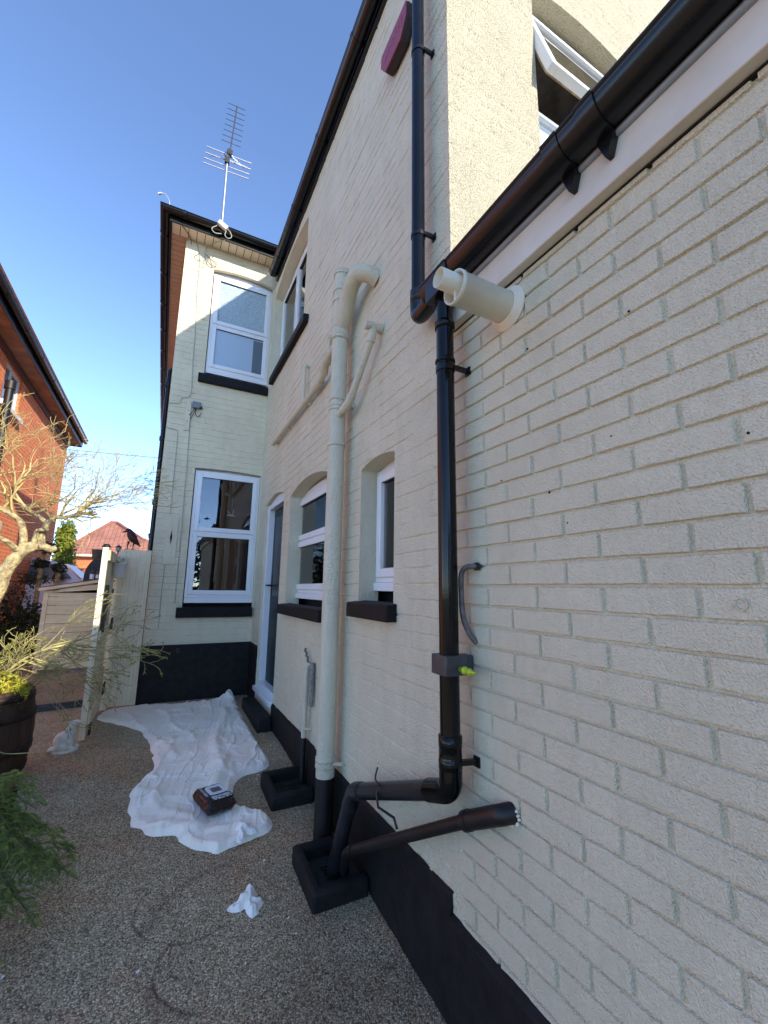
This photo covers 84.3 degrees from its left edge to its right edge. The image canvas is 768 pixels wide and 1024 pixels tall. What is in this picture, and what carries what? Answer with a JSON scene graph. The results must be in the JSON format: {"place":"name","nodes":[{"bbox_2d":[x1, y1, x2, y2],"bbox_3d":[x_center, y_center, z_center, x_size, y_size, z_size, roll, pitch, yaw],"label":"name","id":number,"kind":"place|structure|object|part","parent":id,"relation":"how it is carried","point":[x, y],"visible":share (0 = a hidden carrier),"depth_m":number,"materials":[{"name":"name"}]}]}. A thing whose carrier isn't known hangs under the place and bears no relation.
{"place":"outdoors","nodes":[
{"label":"outdoors","id":0,"kind":"place"},
{"bbox_2d":[68,449,156,457],"bbox_3d":[-10.889,-2.783,19.902,14.002,0.772,0.023,6,-11,-27],"label":"telephone wire","id":1,"kind":"object","parent":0,"point":[112,453],"visible":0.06,"depth_m":19.27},
{"bbox_2d":[0,0,361,558],"label":"sky","id":2,"kind":"structure","parent":0,"point":[107,106],"materials":[{"name":"blue"}]},
{"bbox_2d":[0,614,446,1023],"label":"ground","id":3,"kind":"structure","parent":0,"point":[118,913],"depth_m":1.84,"materials":[{"name":"brown gravel"}]},
{"bbox_2d":[0,774,19,827],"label":"plant pot","id":4,"kind":"object","parent":3,"relation":"on","point":[13,787],"visible":0.16,"depth_m":2.24,"materials":[{"name":"black plastic"}]},
{"bbox_2d":[0,769,80,964],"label":"fir tree","id":5,"kind":"object","parent":4,"relation":"in","point":[20,858],"visible":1,"depth_m":1.85,"materials":[{"name":"green plant"}]},
{"bbox_2d":[0,574,35,619],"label":"shrub","id":6,"kind":"object","parent":3,"relation":"on","point":[8,593],"visible":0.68,"depth_m":6.13,"materials":[{"name":"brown plant"}]},
{"bbox_2d":[0,682,36,776],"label":"oak barrel","id":7,"kind":"object","parent":3,"relation":"on","point":[17,722],"visible":0.8,"depth_m":2.83,"materials":[{"name":"wood"}]},
{"bbox_2d":[0,661,31,700],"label":"golden shrub","id":8,"kind":"object","parent":7,"relation":"on","point":[23,690],"visible":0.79,"depth_m":2.90,"materials":[{"name":"yellow plant"}]},
{"bbox_2d":[0,591,170,753],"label":"twiggy shrub","id":9,"kind":"object","parent":7,"relation":"in","point":[18,659],"visible":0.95,"depth_m":3.13,"materials":[{"name":"yellow plant"}]},
{"bbox_2d":[0,582,62,663],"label":"shrub","id":10,"kind":"object","parent":3,"relation":"on","point":[31,619],"visible":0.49,"depth_m":6.55,"materials":[{"name":"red plant"}]},
{"bbox_2d":[14,541,58,630],"bbox_3d":[-6.618,1.537,8.018,0.631,2.045,0.549,6,-11,-27],"label":"shrub","id":11,"kind":"object","parent":3,"relation":"on","point":[40,563],"visible":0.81,"depth_m":8.00,"materials":[{"name":"green plant"}]},
{"bbox_2d":[0,263,87,631],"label":"brick house","id":12,"kind":"structure","parent":3,"relation":"on","point":[25,365],"depth_m":8.74,"materials":[{"name":"red brick"}]},
{"bbox_2d":[0,380,16,466],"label":"soil stack","id":13,"kind":"object","parent":12,"relation":"attached to","point":[10,387],"visible":0.87,"depth_m":7.29,"materials":[{"name":"black plastic"}]},
{"bbox_2d":[0,362,22,424],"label":"window","id":14,"kind":"structure","parent":12,"relation":"in","point":[10,374],"depth_m":7.94,"materials":[{"name":"white plastic"}]},
{"bbox_2d":[50,561,68,605],"bbox_3d":[-6.141,1.733,7.902,0.268,1.631,0.257,-4,-11,22],"label":"topiary","id":15,"kind":"object","parent":3,"relation":"on","point":[57,568],"visible":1,"depth_m":7.96,"materials":[{"name":"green plant"}]},
{"bbox_2d":[37,700,82,711],"bbox_3d":[-3.548,2.021,4.298,1.056,0.115,0.060,8,-12,-34],"label":"timber edging","id":16,"kind":"object","parent":3,"relation":"on","point":[51,707],"depth_m":4.40,"materials":[{"name":"black wood"}]},
{"bbox_2d":[50,519,78,568],"bbox_3d":[-12.228,1.980,16.112,1.154,3.698,1.234,6,-11,-27],"label":"conifer","id":17,"kind":"object","parent":3,"relation":"on","point":[63,537],"visible":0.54,"depth_m":16.07,"materials":[{"name":"green plant"}]},
{"bbox_2d":[47,719,82,754],"bbox_3d":[-2.572,1.809,3.433,0.210,0.236,0.196,4,-11,-17],"label":"stone ornament","id":18,"kind":"object","parent":3,"relation":"on","point":[62,744],"visible":0.94,"depth_m":3.39,"materials":[{"name":"white stone"}]},
{"bbox_2d":[32,578,115,674],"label":"timber store","id":19,"kind":"structure","parent":3,"relation":"on","point":[78,595],"depth_m":6.05,"materials":[{"name":"brown wood"}]},
{"bbox_2d":[89,566,94,579],"bbox_3d":[-4.389,0.924,6.389,0.057,0.212,0.057,6,-11,-27],"label":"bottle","id":20,"kind":"object","parent":19,"relation":"on","point":[92,573],"visible":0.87,"depth_m":6.37,"materials":[{"name":"plastic"}]},
{"bbox_2d":[83,559,130,584],"bbox_3d":[-4.323,0.901,6.674,0.630,0.480,0.030,6,-11,-27],"label":"arched panel","id":21,"kind":"object","parent":19,"relation":"on","point":[96,563],"visible":0.27,"depth_m":6.57,"materials":[{"name":"black metal"}]},
{"bbox_2d":[21,558,141,622],"bbox_3d":[-8.158,2.046,10.654,3.900,1.671,1.891,6,-11,-27],"label":"white car","id":22,"kind":"object","parent":3,"relation":"on","point":[73,574],"visible":0.2,"depth_m":10.08,"materials":[{"name":"paint"}]},
{"bbox_3d":[-8.400,1.359,9.866,1.930,0.429,0.108,6,-11,-27],"label":"side window","id":23,"kind":"part","parent":22,"relation":"part of","materials":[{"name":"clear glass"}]},
{"bbox_2d":[0,393,188,601],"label":"bare tree","id":24,"kind":"object","parent":3,"relation":"on","point":[11,562],"visible":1,"depth_m":3.52,"materials":[{"name":"brown plant"}]},
{"bbox_2d":[78,547,118,740],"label":"garden gate","id":25,"kind":"structure","parent":3,"relation":"on","point":[106,578],"depth_m":3.82,"materials":[{"name":"wood"}]},
{"bbox_2d":[92,549,102,559],"bbox_3d":[-2.806,0.416,4.167,0.120,0.095,0.120,6,-11,-27],"label":"wall planter","id":26,"kind":"object","parent":25,"relation":"attached to","point":[97,554],"visible":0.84,"depth_m":4.12,"materials":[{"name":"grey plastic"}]},
{"bbox_2d":[112,555,128,577],"bbox_3d":[-2.745,0.547,4.406,0.176,0.271,0.167,-3,-11,19],"label":"hanging pot","id":27,"kind":"object","parent":25,"relation":"hanging from","point":[119,568],"visible":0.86,"depth_m":4.36,"materials":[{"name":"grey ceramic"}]},
{"bbox_2d":[73,521,148,568],"bbox_3d":[-15.797,3.637,29.886,10.500,5.630,8.070,6,-11,-27],"label":"bungalow","id":28,"kind":"object","parent":3,"relation":"on","point":[112,534],"visible":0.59,"depth_m":26.67,"materials":[{"name":"tile"}]},
{"bbox_2d":[99,549,151,710],"bbox_3d":[-2.801,1.249,4.627,0.318,1.676,0.068,6,-11,-27],"label":"fence panel","id":29,"kind":"object","parent":3,"relation":"on","point":[138,558],"visible":0.92,"depth_m":4.61,"materials":[{"name":"beige wood"}]},
{"bbox_2d":[116,545,121,554],"bbox_3d":[-2.936,0.414,4.694,0.068,0.123,0.059,6,-11,-27],"label":"lantern","id":30,"kind":"object","parent":29,"relation":"attached to","point":[118,548],"visible":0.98,"depth_m":4.68,"materials":[{"name":"metal"}]},
{"bbox_2d":[122,528,139,549],"bbox_3d":[-2.814,0.300,4.745,0.119,0.236,0.175,-6,-12,33],"label":"raven statue","id":31,"kind":"object","parent":29,"relation":"on","point":[132,536],"visible":1,"depth_m":4.72,"materials":[{"name":"metal"}]},
{"bbox_2d":[97,689,272,853],"bbox_3d":[-1.711,1.918,3.479,1.321,0.255,2.857,6,-11,-27],"label":"dust sheet","id":32,"kind":"object","parent":3,"relation":"on","point":[194,746],"visible":0.95,"depth_m":3.14,"materials":[{"name":"white fabric"}]},
{"bbox_2d":[192,783,235,815],"bbox_3d":[-1.073,1.806,2.675,0.183,0.081,0.280,10,-13,-40],"label":"wipes pack","id":33,"kind":"object","parent":32,"relation":"on","point":[213,799],"visible":1,"depth_m":2.62,"materials":[{"name":"black plastic"}]},
{"bbox_2d":[210,786,221,791],"bbox_3d":[-1.077,1.777,2.717,0.064,0.004,0.074,10,-13,-40],"label":"lid window","id":34,"kind":"structure","parent":33,"relation":"in","point":[217,788],"depth_m":2.72,"materials":[{"name":"grey plastic"}]},
{"bbox_2d":[226,883,263,918],"bbox_3d":[-0.633,1.792,1.982,0.150,0.075,0.139,-2,-10,13],"label":"crumpled tissue","id":35,"kind":"object","parent":3,"relation":"on","point":[249,902],"visible":1,"depth_m":1.95,"materials":[{"name":"white paper"}]},
{"bbox_2d":[235,820,257,844],"bbox_3d":[-0.813,1.813,2.439,0.149,0.064,0.155,-6,-12,34],"label":"crumpled tissue","id":36,"kind":"object","parent":3,"relation":"on","point":[245,829],"visible":1,"depth_m":2.43,"materials":[{"name":"white paper"}]},
{"bbox_2d":[242,696,271,732],"bbox_3d":[-1.303,2.045,4.302,0.132,0.143,0.875,6,-11,-27],"label":"door step","id":37,"kind":"object","parent":3,"relation":"on","point":[258,716],"depth_m":4.10,"materials":[{"name":"black paint"}]},
{"bbox_2d":[260,765,313,811],"bbox_3d":[-0.670,1.898,2.915,0.287,0.140,0.360,6,-11,-27],"label":"drain surround","id":38,"kind":"object","parent":3,"relation":"on","point":[282,788],"visible":0.75,"depth_m":2.83,"materials":[{"name":"black paint"}]},
{"bbox_2d":[292,835,368,914],"bbox_3d":[-0.282,1.837,2.166,0.287,0.138,0.375,6,-11,-27],"label":"drain surround","id":39,"kind":"object","parent":3,"relation":"on","point":[322,892],"visible":0.63,"depth_m":2.07,"materials":[{"name":"black paint"}]},
{"bbox_2d":[135,0,767,1023],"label":"house","id":40,"kind":"structure","parent":3,"relation":"on","point":[597,180],"depth_m":1.40,"materials":[{"name":"brick"}]},
{"bbox_2d":[142,367,172,640],"bbox_3d":[-3.056,0.042,5.701,0.137,4.376,0.074,6,-11,-27],"label":"drainpipe","id":41,"kind":"object","parent":40,"relation":"attached to","point":[160,455],"visible":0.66,"depth_m":5.80,"materials":[{"name":"black plastic"}]},
{"bbox_2d":[158,565,164,628],"bbox_3d":[-2.559,0.968,4.881,0.013,0.720,0.007,6,-11,-27],"label":"cable","id":42,"kind":"object","parent":40,"relation":"attached to","point":[161,595],"visible":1,"depth_m":4.88,"materials":[{"name":"white plastic"}]},
{"bbox_2d":[162,515,178,564],"bbox_3d":[-2.515,0.331,5.012,0.127,0.580,0.016,6,-11,-27],"label":"access plate","id":43,"kind":"object","parent":40,"relation":"attached to","point":[169,553],"visible":1,"depth_m":5.00,"materials":[{"name":"paint"}]},
{"bbox_2d":[166,427,177,514],"bbox_3d":[-2.597,-0.502,5.115,0.144,1.074,0.010,6,-11,-27],"label":"cable","id":44,"kind":"object","parent":40,"relation":"attached to","point":[174,466],"visible":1,"depth_m":5.15,"materials":[{"name":"beige plastic"}]},
{"bbox_2d":[174,402,191,602],"bbox_3d":[-2.429,-0.162,5.145,0.042,2.480,0.009,6,-11,-27],"label":"cable","id":45,"kind":"object","parent":40,"relation":"attached to","point":[183,506],"visible":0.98,"depth_m":5.13,"materials":[{"name":"beige plastic"}]},
{"bbox_2d":[169,241,199,403],"bbox_3d":[-2.528,-2.482,5.494,0.240,2.336,0.010,6,-11,-27],"label":"cable","id":46,"kind":"object","parent":40,"relation":"attached to","point":[195,330],"visible":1,"depth_m":5.51,"materials":[{"name":"white plastic"}]},
{"bbox_2d":[184,403,190,430],"bbox_3d":[-2.454,-1.190,5.305,0.060,0.360,0.021,6,-11,-27],"label":"trunking","id":47,"kind":"object","parent":40,"relation":"attached to","point":[187,417],"visible":1,"depth_m":5.30,"materials":[{"name":"paint"}]},
{"bbox_2d":[189,401,201,418],"bbox_3d":[-2.375,-1.266,5.345,0.158,0.250,0.048,6,-11,-27],"label":"junction box","id":48,"kind":"object","parent":40,"relation":"attached to","point":[196,405],"visible":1,"depth_m":5.34,"materials":[{"name":"grey plastic"}]},
{"bbox_2d":[203,240,224,266],"bbox_3d":[-2.254,-3.443,5.716,0.327,0.345,0.121,-3,-11,19],"label":"cable","id":49,"kind":"object","parent":40,"relation":"attached to","point":[208,256],"visible":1,"depth_m":5.71,"materials":[{"name":"white plastic"}]},
{"bbox_2d":[175,468,259,617],"bbox_3d":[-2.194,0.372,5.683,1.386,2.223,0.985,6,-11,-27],"label":"window","id":50,"kind":"structure","parent":40,"relation":"in","point":[219,572],"depth_m":5.94,"materials":[{"name":"white plastic"}]},
{"bbox_2d":[211,219,231,238],"bbox_3d":[-2.094,-3.666,5.495,0.252,0.221,0.069,6,-11,-27],"label":"camera box","id":51,"kind":"object","parent":40,"relation":"attached to","point":[222,225],"visible":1,"depth_m":5.49,"materials":[{"name":"plastic"}]},
{"bbox_2d":[203,103,251,220],"bbox_3d":[-2.182,-4.793,5.923,0.617,2.178,0.091,6,-11,-27],"label":"tv aerial","id":52,"kind":"object","parent":40,"relation":"attached to","point":[228,154],"visible":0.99,"depth_m":5.92,"materials":[{"name":"metal"}]},
{"bbox_2d":[198,272,272,395],"bbox_3d":[-1.979,-2.546,5.822,0.908,1.875,0.145,6,-11,-27],"label":"window","id":53,"kind":"structure","parent":40,"relation":"in","point":[241,308],"depth_m":5.82,"materials":[{"name":"white plastic"}]},
{"bbox_2d":[252,493,283,706],"bbox_3d":[-1.202,0.872,4.647,0.175,2.171,0.836,6,-11,-27],"label":"door","id":54,"kind":"structure","parent":40,"relation":"in","point":[264,689],"depth_m":4.84,"materials":[{"name":"white plastic"}]},
{"bbox_2d":[269,245,308,384],"bbox_3d":[-1.089,-2.559,5.152,0.230,1.655,1.760,6,-11,-27],"label":"window","id":55,"kind":"structure","parent":40,"relation":"in","point":[294,319],"depth_m":5.24,"materials":[{"name":"white plastic"}]},
{"bbox_2d":[271,346,331,445],"bbox_3d":[-0.783,-1.014,4.004,0.102,0.174,2.183,6,-11,-26],"label":"waste pipe","id":56,"kind":"object","parent":40,"relation":"attached to","point":[320,381],"visible":0.93,"depth_m":3.66,"materials":[{"name":"beige plastic"}]},
{"bbox_2d":[277,476,326,622],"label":"window","id":57,"kind":"structure","parent":40,"relation":"in","point":[310,588],"depth_m":3.78,"materials":[{"name":"white plastic"}]},
{"bbox_2d":[301,364,309,402],"bbox_3d":[-0.735,-1.190,3.970,0.068,0.412,0.040,6,-11,-27],"label":"overflow pipe","id":58,"kind":"object","parent":40,"relation":"attached to","point":[305,366],"visible":0.93,"depth_m":3.96,"materials":[{"name":"white plastic"}]},
{"bbox_2d":[298,648,314,784],"bbox_3d":[-0.576,1.499,3.080,0.090,0.966,0.192,10,-14,-41],"label":"waste pipe","id":59,"kind":"object","parent":40,"relation":"attached to","point":[309,675],"visible":0.91,"depth_m":3.06,"materials":[{"name":"plastic"}]},
{"bbox_2d":[327,334,331,365],"bbox_3d":[-0.421,-1.291,3.375,0.068,0.266,0.040,6,-11,-27],"label":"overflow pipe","id":60,"kind":"object","parent":40,"relation":"attached to","point":[329,343],"visible":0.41,"depth_m":3.36,"materials":[{"name":"white plastic"}]},
{"bbox_2d":[313,264,379,839],"bbox_3d":[-0.218,0.053,2.623,0.200,3.721,0.507,6,-11,-27],"label":"soil stack","id":61,"kind":"object","parent":40,"relation":"attached to","point":[347,282],"visible":0.93,"depth_m":2.70,"materials":[{"name":"beige plastic"}]},
{"bbox_2d":[336,319,383,417],"bbox_3d":[-0.162,-0.893,2.721,0.126,0.471,0.469,6,-11,-27],"label":"waste pipe","id":62,"kind":"object","parent":40,"relation":"attached to","point":[373,328],"visible":1,"depth_m":2.63,"materials":[{"name":"beige plastic"}]},
{"bbox_2d":[346,451,397,622],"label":"window","id":63,"kind":"structure","parent":40,"relation":"in","point":[382,610],"depth_m":2.55,"materials":[{"name":"white plastic"}]},
{"bbox_2d":[381,0,411,76],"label":"alarm box","id":64,"kind":"object","parent":40,"relation":"attached to","point":[395,48],"visible":0.94,"depth_m":2.65,"materials":[{"name":"pink plastic"}]},
{"bbox_2d":[326,295,480,879],"bbox_3d":[0.049,0.454,1.958,0.141,2.658,1.097,7,-12,-30],"label":"drainpipe","id":65,"kind":"object","parent":40,"relation":"attached to","point":[451,664],"visible":0.99,"depth_m":1.62,"materials":[{"name":"black plastic"}]},
{"bbox_2d":[410,0,435,323],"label":"drainpipe","id":66,"kind":"object","parent":40,"relation":"attached to","point":[421,312],"visible":0.88,"depth_m":2.17,"materials":[{"name":"black plastic"}]},
{"bbox_2d":[340,801,520,875],"bbox_3d":[0.093,1.354,1.708,0.084,0.727,1.130,7,-12,-33],"label":"waste pipe","id":67,"kind":"object","parent":40,"relation":"attached to","point":[491,816],"visible":1,"depth_m":1.51,"materials":[{"name":"black plastic"}]},
{"bbox_2d":[458,562,481,644],"bbox_3d":[0.326,0.342,1.589,0.065,0.303,0.090,6,-11,-27],"label":"condensate pipe","id":68,"kind":"object","parent":40,"relation":"attached to","point":[476,566],"visible":1,"depth_m":1.59,"materials":[{"name":"plastic"}]},
{"bbox_2d":[433,266,524,331],"bbox_3d":[0.327,-0.774,1.518,0.313,0.166,0.166,6,-11,-27],"label":"boiler flue","id":69,"kind":"object","parent":40,"relation":"attached to","point":[500,307],"visible":1,"depth_m":1.49,"materials":[{"name":"plastic"}]},
{"bbox_2d":[532,15,603,143],"bbox_3d":[1.240,-2.545,2.984,1.100,1.700,0.714,6,-11,-27],"label":"window","id":70,"kind":"structure","parent":40,"relation":"in","point":[563,77],"depth_m":2.80,"materials":[{"name":"white plastic"}]}
]}

